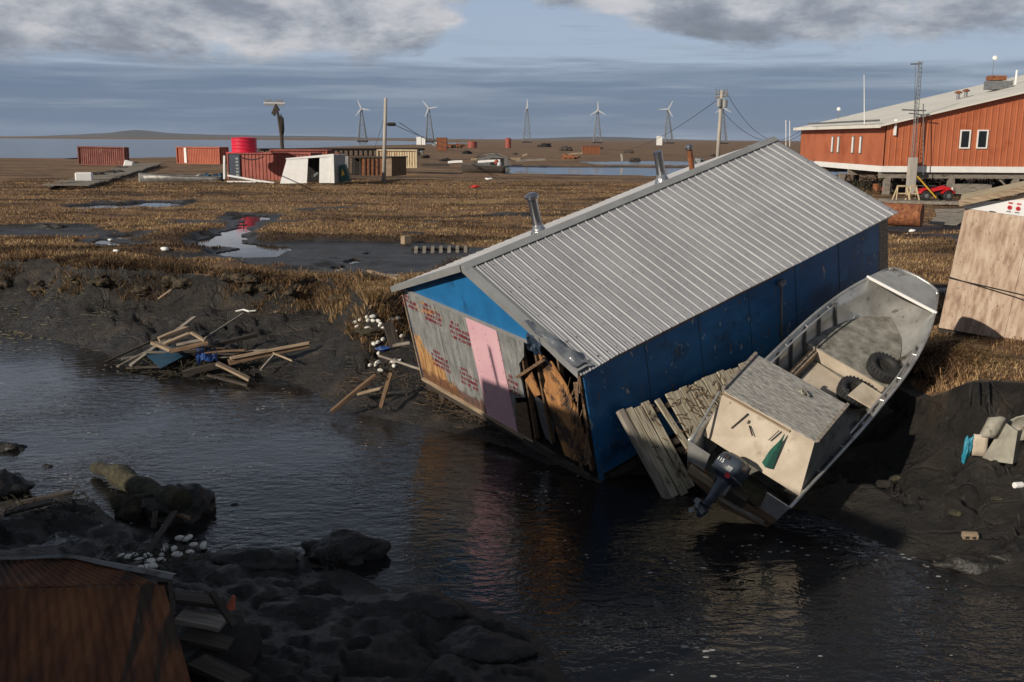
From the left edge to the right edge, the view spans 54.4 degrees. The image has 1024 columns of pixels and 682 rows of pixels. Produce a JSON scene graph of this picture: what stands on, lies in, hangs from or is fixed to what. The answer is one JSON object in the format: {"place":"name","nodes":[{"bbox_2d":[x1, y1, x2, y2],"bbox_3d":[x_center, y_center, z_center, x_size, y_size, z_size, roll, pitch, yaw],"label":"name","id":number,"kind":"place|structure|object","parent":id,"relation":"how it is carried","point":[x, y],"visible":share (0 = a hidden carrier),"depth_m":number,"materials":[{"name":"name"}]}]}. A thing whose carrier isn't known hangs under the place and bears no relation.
{"place":"outdoors","nodes":[
{"label":"outdoors","id":0,"kind":"place"},
{"bbox_2d":[93,236,134,244],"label":"pool water","id":1,"kind":"structure","parent":0,"point":[107,242],"depth_m":39.39,"materials":[{"name":"black liquid"}]},
{"bbox_2d":[70,203,177,208],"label":"pool water","id":2,"kind":"structure","parent":0,"point":[125,205],"depth_m":60.14,"materials":[{"name":"black liquid"}]},
{"bbox_2d":[26,130,436,138],"bbox_3d":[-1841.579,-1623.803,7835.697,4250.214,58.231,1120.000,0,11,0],"label":"hills","id":3,"kind":"structure","parent":0,"point":[136,133],"depth_m":7487.35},
{"bbox_2d":[195,222,292,257],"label":"pool water","id":4,"kind":"structure","parent":0,"point":[233,238],"depth_m":38.16,"materials":[{"name":"grey liquid"}]},
{"bbox_2d":[235,216,269,221],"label":"pool water","id":5,"kind":"structure","parent":0,"point":[252,218],"depth_m":51.15,"materials":[{"name":"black liquid"}]},
{"bbox_2d":[0,138,697,164],"bbox_3d":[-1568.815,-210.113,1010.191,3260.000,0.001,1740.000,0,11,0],"label":"lagoon water","id":6,"kind":"structure","parent":0,"point":[46,148],"depth_m":470.20,"materials":[{"name":"grey liquid"}]},
{"bbox_2d":[257,148,424,155],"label":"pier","id":7,"kind":"structure","parent":6,"relation":"in","point":[337,149],"depth_m":218.10,"materials":[{"name":"brown wood"}]},
{"bbox_2d":[321,347,565,467],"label":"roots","id":8,"kind":"object","parent":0,"point":[443,401],"visible":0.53,"depth_m":20.78,"materials":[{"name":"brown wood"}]},
{"bbox_2d":[0,329,1023,681],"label":"creek water","id":9,"kind":"structure","parent":0,"point":[628,579],"depth_m":14.11,"materials":[{"name":"liquid"}]},
{"bbox_2d":[0,441,27,451],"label":"mud clod","id":10,"kind":"object","parent":9,"relation":"in","point":[5,446],"visible":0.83,"depth_m":17.76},
{"bbox_2d":[105,338,157,362],"bbox_3d":[-9.396,0.176,24.915,1.709,0.040,0.064,-30,28,-35],"label":"plank","id":11,"kind":"object","parent":9,"relation":"on","point":[128,351],"visible":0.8,"depth_m":24.81,"materials":[{"name":"brown wood"}]},
{"bbox_2d":[89,462,192,511],"bbox_3d":[-5.869,2.198,15.493,3.137,0.518,0.411,11,16,43],"label":"mossy log","id":12,"kind":"object","parent":9,"relation":"in","point":[130,481],"visible":0.89,"depth_m":15.10,"materials":[{"name":"wood"}]},
{"bbox_2d":[62,343,300,381],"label":"twigs","id":13,"kind":"object","parent":9,"relation":"on","point":[181,367],"visible":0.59,"depth_m":23.68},
{"bbox_2d":[182,362,219,376],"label":"plank","id":14,"kind":"object","parent":9,"relation":"on","point":[199,369],"visible":0.93,"depth_m":23.12,"materials":[{"name":"brown wood"}]},
{"bbox_2d":[207,374,247,386],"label":"plank","id":15,"kind":"object","parent":9,"relation":"on","point":[228,380],"visible":1,"depth_m":22.58,"materials":[{"name":"brown wood"}]},
{"bbox_2d":[216,361,249,380],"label":"plank","id":16,"kind":"object","parent":9,"relation":"on","point":[232,371],"visible":1,"depth_m":22.68,"materials":[{"name":"beige wood"}]},
{"bbox_2d":[330,374,376,413],"bbox_3d":[-3.201,1.058,20.049,1.175,0.068,0.092,-40,25,-14],"label":"plank","id":17,"kind":"object","parent":9,"relation":"on","point":[344,400],"visible":1,"depth_m":20.02,"materials":[{"name":"brown wood"}]},
{"bbox_2d":[0,136,1023,681],"bbox_3d":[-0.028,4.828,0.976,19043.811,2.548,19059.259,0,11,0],"label":"ground","id":18,"kind":"structure","parent":0,"point":[912,436],"depth_m":22.74,"materials":[{"name":"soil"}]},
{"bbox_2d":[0,468,34,500],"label":"mud clod","id":19,"kind":"object","parent":18,"relation":"on","point":[16,484],"visible":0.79,"depth_m":15.38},
{"bbox_2d":[4,498,51,516],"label":"plank","id":20,"kind":"object","parent":18,"relation":"on","point":[37,504],"visible":0.92,"depth_m":14.44,"materials":[{"name":"brown wood"}]},
{"bbox_2d":[16,490,73,504],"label":"plank","id":21,"kind":"object","parent":18,"relation":"on","point":[50,496],"visible":0.93,"depth_m":14.88,"materials":[{"name":"brown wood"}]},
{"bbox_2d":[33,223,70,228],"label":"sod clump","id":22,"kind":"object","parent":18,"relation":"on","point":[48,226],"visible":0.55,"depth_m":44.00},
{"bbox_2d":[0,264,112,351],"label":"washed up straw","id":23,"kind":"object","parent":18,"relation":"on","point":[47,324],"visible":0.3,"depth_m":28.34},
{"bbox_2d":[0,554,190,681],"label":"shed","id":24,"kind":"structure","parent":18,"relation":"on","point":[50,631],"depth_m":8.76,"materials":[{"name":"wood"}]},
{"bbox_2d":[42,163,161,189],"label":"boardwalk ruin","id":25,"kind":"object","parent":18,"relation":"on","point":[135,168],"visible":0.84,"depth_m":89.06,"materials":[{"name":"grey wood"}]},
{"bbox_2d":[75,172,92,180],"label":"cooler","id":26,"kind":"object","parent":25,"relation":"on","point":[85,176],"visible":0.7,"depth_m":80.60,"materials":[{"name":"white paint"}]},
{"bbox_2d":[77,146,129,164],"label":"shipping container","id":27,"kind":"object","parent":18,"relation":"on","point":[94,155],"visible":0.91,"depth_m":138.32,"materials":[{"name":"metal"}]},
{"bbox_2d":[3,488,232,570],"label":"straw litter","id":28,"kind":"object","parent":18,"relation":"on","point":[114,556],"visible":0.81,"depth_m":13.35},
{"bbox_2d":[109,493,152,519],"bbox_3d":[-5.594,2.486,14.804,0.682,0.484,0.541,-6,13,-28],"label":"mud clod","id":29,"kind":"object","parent":18,"relation":"on","point":[125,507],"visible":0.59,"depth_m":14.65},
{"bbox_2d":[143,351,165,352],"bbox_3d":[-8.450,0.283,24.458,1.132,0.038,0.119,2,11,-12],"label":"lath","id":30,"kind":"object","parent":18,"relation":"on","point":[154,352],"visible":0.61,"depth_m":24.36,"materials":[{"name":"brown wood"}]},
{"bbox_2d":[146,346,199,368],"bbox_3d":[-8.159,0.344,24.209,1.170,0.215,1.670,-7,14,-32],"label":"panel","id":31,"kind":"object","parent":30,"relation":"on","point":[159,360],"visible":0.64,"depth_m":24.02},
{"bbox_2d":[129,316,196,366],"bbox_3d":[-8.700,-0.014,24.878,0.112,0.049,2.382,6,34,25],"label":"plank","id":32,"kind":"object","parent":31,"relation":"on","point":[143,355],"visible":0.72,"depth_m":24.57,"materials":[{"name":"brown wood"}]},
{"bbox_2d":[163,332,190,344],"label":"plank","id":33,"kind":"object","parent":31,"relation":"on","point":[179,337],"visible":0.89,"depth_m":24.44,"materials":[{"name":"beige wood"}]},
{"bbox_2d":[157,326,188,340],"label":"plank","id":34,"kind":"object","parent":33,"relation":"on","point":[172,333],"visible":1,"depth_m":24.11,"materials":[{"name":"beige wood"}]},
{"bbox_2d":[143,510,177,554],"bbox_3d":[-4.803,2.623,13.632,0.080,0.044,1.276,0,17,-1],"label":"plank","id":35,"kind":"object","parent":18,"relation":"on","point":[164,527],"visible":0.87,"depth_m":13.62,"materials":[{"name":"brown wood"}]},
{"bbox_2d":[140,483,216,524],"bbox_3d":[-5.000,2.503,14.857,1.051,0.821,0.900,5,12,22],"label":"mud clod","id":36,"kind":"object","parent":18,"relation":"on","point":[203,503],"visible":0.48,"depth_m":14.61,"materials":[{"name":"soil"}]},
{"bbox_2d":[138,173,225,182],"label":"skiff","id":37,"kind":"object","parent":18,"relation":"on","point":[154,177],"visible":0.78,"depth_m":86.33,"materials":[{"name":"metal"}]},
{"bbox_2d":[172,278,191,288],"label":"sod clod","id":38,"kind":"object","parent":18,"relation":"on","point":[178,283],"visible":0.91,"depth_m":27.98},
{"bbox_2d":[176,147,228,163],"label":"shipping container","id":39,"kind":"object","parent":18,"relation":"on","point":[200,155],"visible":0.94,"depth_m":148.06,"materials":[{"name":"metal"}]},
{"bbox_2d":[196,346,216,364],"bbox_3d":[-7.321,0.322,23.852,0.494,0.292,1.316,-3,12,-16],"label":"tarp","id":40,"kind":"object","parent":18,"relation":"on","point":[202,357],"visible":0.92,"depth_m":23.56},
{"bbox_2d":[169,341,207,352],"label":"plank","id":41,"kind":"object","parent":40,"relation":"on","point":[189,346],"visible":1,"depth_m":23.71,"materials":[{"name":"brown wood"}]},
{"bbox_2d":[194,349,247,353],"bbox_3d":[-7.008,0.248,23.969,1.323,0.039,0.116,-3,11,7],"label":"lath","id":42,"kind":"object","parent":40,"relation":"on","point":[232,350],"visible":0.93,"depth_m":23.92,"materials":[{"name":"brown wood"}]},
{"bbox_2d":[204,333,257,349],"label":"plank","id":43,"kind":"object","parent":42,"relation":"on","point":[230,341],"visible":1,"depth_m":24.32,"materials":[{"name":"brown wood"}]},
{"bbox_2d":[179,611,261,681],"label":"rock","id":44,"kind":"object","parent":18,"relation":"on","point":[241,653],"visible":0.37,"depth_m":10.11,"materials":[{"name":"stone"}]},
{"bbox_2d":[175,608,225,631],"bbox_3d":[-3.147,2.828,10.097,0.479,0.054,0.260,12,11,-5],"label":"plank","id":45,"kind":"object","parent":44,"relation":"on","point":[214,622],"visible":0.92,"depth_m":10.04,"materials":[{"name":"grey wood"}]},
{"bbox_2d":[174,590,217,608],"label":"plank","id":46,"kind":"object","parent":45,"relation":"on","point":[190,598],"visible":0.85,"depth_m":10.15,"materials":[{"name":"grey wood"}]},
{"bbox_2d":[180,627,234,653],"bbox_3d":[-3.060,3.003,9.989,0.486,0.054,0.240,13,12,0],"label":"plank","id":47,"kind":"object","parent":44,"relation":"on","point":[212,641],"visible":0.97,"depth_m":9.94,"materials":[{"name":"grey wood"}]},
{"bbox_2d":[187,654,252,681],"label":"plank","id":48,"kind":"object","parent":44,"relation":"on","point":[212,668],"visible":0.96,"depth_m":9.58,"materials":[{"name":"grey wood"}]},
{"bbox_2d":[209,590,236,629],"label":"plank","id":49,"kind":"object","parent":44,"relation":"on","point":[222,608],"visible":1,"depth_m":9.97,"materials":[{"name":"grey wood"}]},
{"bbox_2d":[230,272,247,283],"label":"sod clod","id":50,"kind":"object","parent":18,"relation":"on","point":[234,277],"visible":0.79,"depth_m":27.39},
{"bbox_2d":[226,137,262,152],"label":"red tank","id":51,"kind":"object","parent":18,"relation":"on","point":[244,144],"visible":1,"depth_m":87.23,"materials":[{"name":"paint"}]},
{"bbox_2d":[209,547,300,570],"bbox_3d":[-3.387,2.933,12.960,1.261,0.502,0.651,0,11,0],"label":"mud clod","id":52,"kind":"object","parent":18,"relation":"on","point":[255,558],"visible":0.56,"depth_m":12.85,"materials":[{"name":"soil"}]},
{"bbox_2d":[227,341,309,364],"bbox_3d":[-5.771,0.290,23.596,1.937,0.136,0.140,-13,13,-7],"label":"plank","id":53,"kind":"object","parent":18,"relation":"on","point":[244,359],"visible":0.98,"depth_m":23.51,"materials":[{"name":"brown wood"}]},
{"bbox_2d":[230,341,310,358],"bbox_3d":[-5.707,0.218,23.507,1.902,0.069,0.070,-11,13,-8],"label":"plank","id":54,"kind":"object","parent":53,"relation":"on","point":[270,350],"visible":1,"depth_m":23.48,"materials":[{"name":"beige wood"}]},
{"bbox_2d":[226,152,321,180],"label":"shipping container","id":55,"kind":"object","parent":18,"relation":"on","point":[269,165],"visible":0.62,"depth_m":91.81,"materials":[{"name":"metal"}]},
{"bbox_2d":[264,99,284,148],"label":"antenna pole","id":56,"kind":"object","parent":18,"relation":"on","point":[276,109],"visible":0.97,"depth_m":107.28,"materials":[{"name":"brown wood"}]},
{"bbox_2d":[269,149,332,154],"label":"shipping container","id":57,"kind":"object","parent":18,"relation":"on","point":[326,151],"visible":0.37,"depth_m":106.23,"materials":[{"name":"metal"}]},
{"bbox_2d":[257,593,365,620],"bbox_3d":[-2.240,3.270,11.599,1.667,0.607,0.819,0,11,0],"label":"mud clod","id":58,"kind":"object","parent":18,"relation":"on","point":[319,605],"visible":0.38,"depth_m":11.46,"materials":[{"name":"soil"}]},
{"bbox_2d":[280,154,344,183],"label":"white shed","id":59,"kind":"structure","parent":18,"relation":"on","point":[319,168],"depth_m":82.94,"materials":[{"name":"paint"}]},
{"bbox_2d":[339,164,350,180],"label":"tilted cabinet","id":60,"kind":"object","parent":59,"relation":"attached to","point":[344,174],"visible":1,"depth_m":83.92,"materials":[{"name":"metal"}]},
{"bbox_2d":[301,529,390,566],"bbox_3d":[-2.241,2.920,13.407,1.229,0.785,0.803,0,11,0],"label":"mud clod","id":61,"kind":"object","parent":18,"relation":"on","point":[339,547],"visible":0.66,"depth_m":13.17,"materials":[{"name":"soil"}]},
{"bbox_2d":[356,100,368,141],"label":"wind turbine","id":62,"kind":"object","parent":18,"relation":"on","point":[359,131],"visible":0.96,"depth_m":1024.82,"materials":[{"name":"grey metal"}]},
{"bbox_2d":[351,327,384,336],"bbox_3d":[-3.349,-0.217,23.614,1.019,0.222,0.683,0,11,0],"label":"net heap","id":63,"kind":"object","parent":18,"relation":"on","point":[363,331],"visible":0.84,"depth_m":23.41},
{"bbox_2d":[348,156,407,175],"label":"brown shed","id":64,"kind":"structure","parent":18,"relation":"on","point":[372,165],"depth_m":90.74,"materials":[{"name":"wood"}]},
{"bbox_2d":[379,372,392,408],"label":"plank","id":65,"kind":"object","parent":18,"relation":"on","point":[385,391],"visible":1,"depth_m":20.18,"materials":[{"name":"brown wood"}]},
{"bbox_2d":[382,98,395,181],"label":"utility pole","id":66,"kind":"object","parent":18,"relation":"on","point":[385,124],"visible":0.91,"depth_m":88.08,"materials":[{"name":"grey wood"}]},
{"bbox_2d":[383,321,399,348],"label":"plank","id":67,"kind":"object","parent":18,"relation":"on","point":[390,333],"visible":0.93,"depth_m":22.40,"materials":[{"name":"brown wood"}]},
{"bbox_2d":[376,149,417,167],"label":"shipping container","id":68,"kind":"object","parent":18,"relation":"on","point":[412,159],"visible":0.52,"depth_m":110.35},
{"bbox_2d":[342,586,468,618],"bbox_3d":[-1.342,3.249,11.662,1.816,0.644,1.086,0,11,0],"label":"mud clod","id":69,"kind":"object","parent":18,"relation":"on","point":[436,602],"visible":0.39,"depth_m":11.49,"materials":[{"name":"soil"}]},
{"bbox_2d":[423,101,435,141],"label":"wind turbine","id":70,"kind":"object","parent":18,"relation":"on","point":[427,111],"visible":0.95,"depth_m":1024.04,"materials":[{"name":"grey metal"}]},
{"bbox_2d":[411,245,468,252],"bbox_3d":[-2.565,-3.216,35.875,2.100,0.145,0.717,-2,32,-11],"label":"fallen pallet","id":71,"kind":"object","parent":18,"relation":"on","point":[440,249],"visible":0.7,"depth_m":35.96,"materials":[{"name":"grey wood"}]},
{"bbox_2d":[436,137,446,150],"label":"rusty tank block","id":72,"kind":"structure","parent":18,"relation":"on","point":[441,143],"depth_m":313.92,"materials":[{"name":"metal"}]},
{"bbox_2d":[461,163,504,173],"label":"skiff","id":73,"kind":"object","parent":18,"relation":"on","point":[471,168],"visible":0.9,"depth_m":115.75,"materials":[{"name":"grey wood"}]},
{"bbox_2d":[431,625,538,663],"bbox_3d":[-0.341,3.443,10.930,1.336,0.566,0.809,0,11,0],"label":"mud clod","id":74,"kind":"object","parent":18,"relation":"on","point":[479,644],"visible":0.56,"depth_m":10.76,"materials":[{"name":"soil"}]},
{"bbox_2d":[475,153,510,165],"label":"tarp shelter","id":75,"kind":"object","parent":18,"relation":"on","point":[504,161],"visible":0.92,"depth_m":146.13,"materials":[{"name":"fabric"}]},
{"bbox_2d":[0,178,1023,393],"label":"grass","id":76,"kind":"structure","parent":18,"relation":"on","point":[939,262],"depth_m":47.91,"materials":[{"name":"plant"}]},
{"bbox_2d":[0,245,1023,387],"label":"bank grass","id":77,"kind":"structure","parent":18,"relation":"on","point":[89,259],"depth_m":27.26,"materials":[{"name":"plant"}]},
{"bbox_2d":[582,146,599,153],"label":"steel bin","id":78,"kind":"object","parent":18,"relation":"on","point":[590,149],"visible":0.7,"depth_m":265.65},
{"bbox_2d":[591,103,605,142],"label":"wind turbine","id":79,"kind":"object","parent":18,"relation":"on","point":[596,120],"visible":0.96,"depth_m":1024.34,"materials":[{"name":"grey metal"}]},
{"bbox_2d":[390,136,898,482],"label":"tilted house","id":80,"kind":"structure","parent":18,"relation":"on","point":[566,338],"depth_m":17.67,"materials":[{"name":"blue paint"}]},
{"bbox_2d":[659,101,674,143],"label":"wind turbine","id":81,"kind":"object","parent":18,"relation":"on","point":[671,135],"visible":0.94,"depth_m":1024.66,"materials":[{"name":"grey metal"}]},
{"bbox_2d":[616,362,744,498],"bbox_3d":[3.362,1.611,16.486,3.018,2.039,0.223,-18,-18,-30],"label":"boardwalk section","id":82,"kind":"object","parent":18,"relation":"on","point":[682,403],"visible":0.52,"depth_m":16.08,"materials":[{"name":"grey wood"}]},
{"bbox_2d":[715,89,727,156],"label":"utility pole","id":83,"kind":"object","parent":18,"relation":"on","point":[721,103],"visible":0.94,"depth_m":77.75,"materials":[{"name":"grey wood"}]},
{"bbox_2d":[890,181,905,192],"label":"crate","id":84,"kind":"object","parent":18,"relation":"on","point":[894,184],"visible":0.41,"depth_m":73.09,"materials":[{"name":"brown wood"}]},
{"bbox_2d":[883,203,923,227],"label":"fuel tank","id":85,"kind":"object","parent":18,"relation":"on","point":[910,215],"visible":0.69,"depth_m":45.03,"materials":[{"name":"metal"}]},
{"bbox_2d":[793,56,1023,195],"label":"orange building","id":86,"kind":"structure","parent":18,"relation":"on","point":[975,132],"depth_m":70.87,"materials":[{"name":"paint"}]},
{"bbox_2d":[959,130,970,148],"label":"window","id":87,"kind":"structure","parent":86,"relation":"in","point":[965,135],"depth_m":70.46,"materials":[{"name":"white paint"}]},
{"bbox_2d":[976,130,988,148],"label":"window","id":88,"kind":"structure","parent":86,"relation":"in","point":[982,135],"depth_m":70.46,"materials":[{"name":"white paint"}]},
{"bbox_2d":[902,61,929,192],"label":"antenna mast","id":89,"kind":"object","parent":18,"relation":"on","point":[912,169],"visible":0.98,"depth_m":69.82,"materials":[{"name":"grey metal"}]},
{"bbox_2d":[878,198,958,204],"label":"boardwalk","id":90,"kind":"structure","parent":18,"relation":"on","point":[934,201],"depth_m":60.47,"materials":[{"name":"grey wood"}]},
{"bbox_2d":[914,181,954,200],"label":"quad bike","id":91,"kind":"object","parent":90,"relation":"on","point":[942,192],"visible":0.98,"depth_m":61.06,"materials":[{"name":"red rubber"}]},
{"bbox_2d":[952,184,991,193],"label":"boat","id":92,"kind":"object","parent":90,"relation":"on","point":[963,188],"visible":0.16,"depth_m":60.76,"materials":[{"name":"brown wood"}]},
{"bbox_2d":[834,171,1023,195],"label":"stored junk","id":93,"kind":"object","parent":18,"relation":"on","point":[929,180],"visible":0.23,"depth_m":78.71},
{"bbox_2d":[928,214,962,224],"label":"plywood sheet","id":94,"kind":"object","parent":18,"relation":"on","point":[942,219],"visible":0.79,"depth_m":46.96,"materials":[{"name":"grey wood"}]},
{"bbox_2d":[935,208,964,214],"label":"plywood sheet","id":95,"kind":"object","parent":18,"relation":"on","point":[959,211],"visible":0.43,"depth_m":50.46,"materials":[{"name":"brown wood"}]},
{"bbox_2d":[911,337,1023,377],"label":"grass","id":96,"kind":"structure","parent":18,"relation":"on","point":[962,351],"depth_m":17.76,"materials":[{"name":"brown plant"}]},
{"bbox_2d":[930,552,1008,574],"bbox_3d":[6.339,3.039,12.970,1.693,0.504,0.482,4,12,20],"label":"mud clod","id":97,"kind":"object","parent":18,"relation":"on","point":[975,563],"visible":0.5,"depth_m":12.96,"materials":[{"name":"soil"}]},
{"bbox_2d":[961,531,978,539],"bbox_3d":[6.216,2.643,13.514,0.200,0.075,0.092,1,29,6],"label":"cinder block","id":98,"kind":"object","parent":18,"relation":"on","point":[966,535],"depth_m":13.48,"materials":[{"name":"beige concrete"}]},
{"bbox_2d":[938,181,1023,339],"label":"plywood shed","id":99,"kind":"structure","parent":18,"relation":"on","point":[984,295],"depth_m":20.04,"materials":[{"name":"beige wood"}]},
{"bbox_2d":[961,415,1023,463],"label":"canvas bundle","id":100,"kind":"object","parent":18,"relation":"on","point":[1006,445],"visible":0.98,"depth_m":15.08,"materials":[{"name":"beige fabric"}]},
{"bbox_2d":[984,540,1023,560],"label":"mud clod","id":101,"kind":"object","parent":18,"relation":"on","point":[1002,552],"visible":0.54,"depth_m":13.04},
{"bbox_2d":[0,0,1023,140],"label":"sky","id":102,"kind":"structure","parent":0,"point":[68,67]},
{"bbox_2d":[528,137,732,140],"bbox_3d":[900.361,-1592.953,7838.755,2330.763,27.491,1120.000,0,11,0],"label":"hills","id":103,"kind":"structure","parent":0,"point":[596,138],"depth_m":7478.98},
{"bbox_2d":[505,167,846,175],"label":"pool water","id":104,"kind":"structure","parent":0,"point":[647,171],"depth_m":131.46,"materials":[{"name":"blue liquid"}]},
{"bbox_2d":[687,267,938,526],"bbox_3d":[5.074,0.666,16.160,1.916,1.458,7.239,34,47,24],"label":"skiff","id":105,"kind":"object","parent":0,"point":[764,406],"visible":0.99,"depth_m":14.98,"materials":[{"name":"metal"}]},
{"bbox_2d":[762,434,784,468],"bbox_3d":[3.772,1.593,14.408,0.313,0.554,0.058,7,13,31],"label":"net rag","id":106,"kind":"object","parent":105,"relation":"hanging from","point":[769,460],"visible":1,"depth_m":14.43,"materials":[{"name":"green fabric"}]},
{"bbox_2d":[836,375,868,408],"bbox_3d":[5.685,0.861,16.560,0.581,0.229,0.581,38,49,20],"label":"wheel","id":107,"kind":"object","parent":105,"relation":"on","point":[847,385],"visible":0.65,"depth_m":16.48,"materials":[{"name":"black rubber"}]},
{"bbox_2d":[847,413,859,430],"bbox_3d":[5.446,1.366,16.103,0.329,0.243,0.707,34,47,24],"label":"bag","id":108,"kind":"object","parent":105,"relation":"on","point":[853,418],"visible":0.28,"depth_m":16.09,"materials":[{"name":"plastic"}]},
{"bbox_2d":[848,382,881,407],"bbox_3d":[5.814,0.891,16.331,0.457,0.022,0.478,34,47,24],"label":"board","id":109,"kind":"object","parent":105,"relation":"on","point":[865,394],"visible":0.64,"depth_m":16.31,"materials":[{"name":"beige paint"}]},
{"bbox_2d":[866,352,901,382],"bbox_3d":[6.308,0.461,16.915,0.581,0.208,0.581,38,49,20],"label":"wheel","id":110,"kind":"object","parent":105,"relation":"on","point":[882,367],"visible":0.93,"depth_m":16.84,"materials":[{"name":"black rubber"}]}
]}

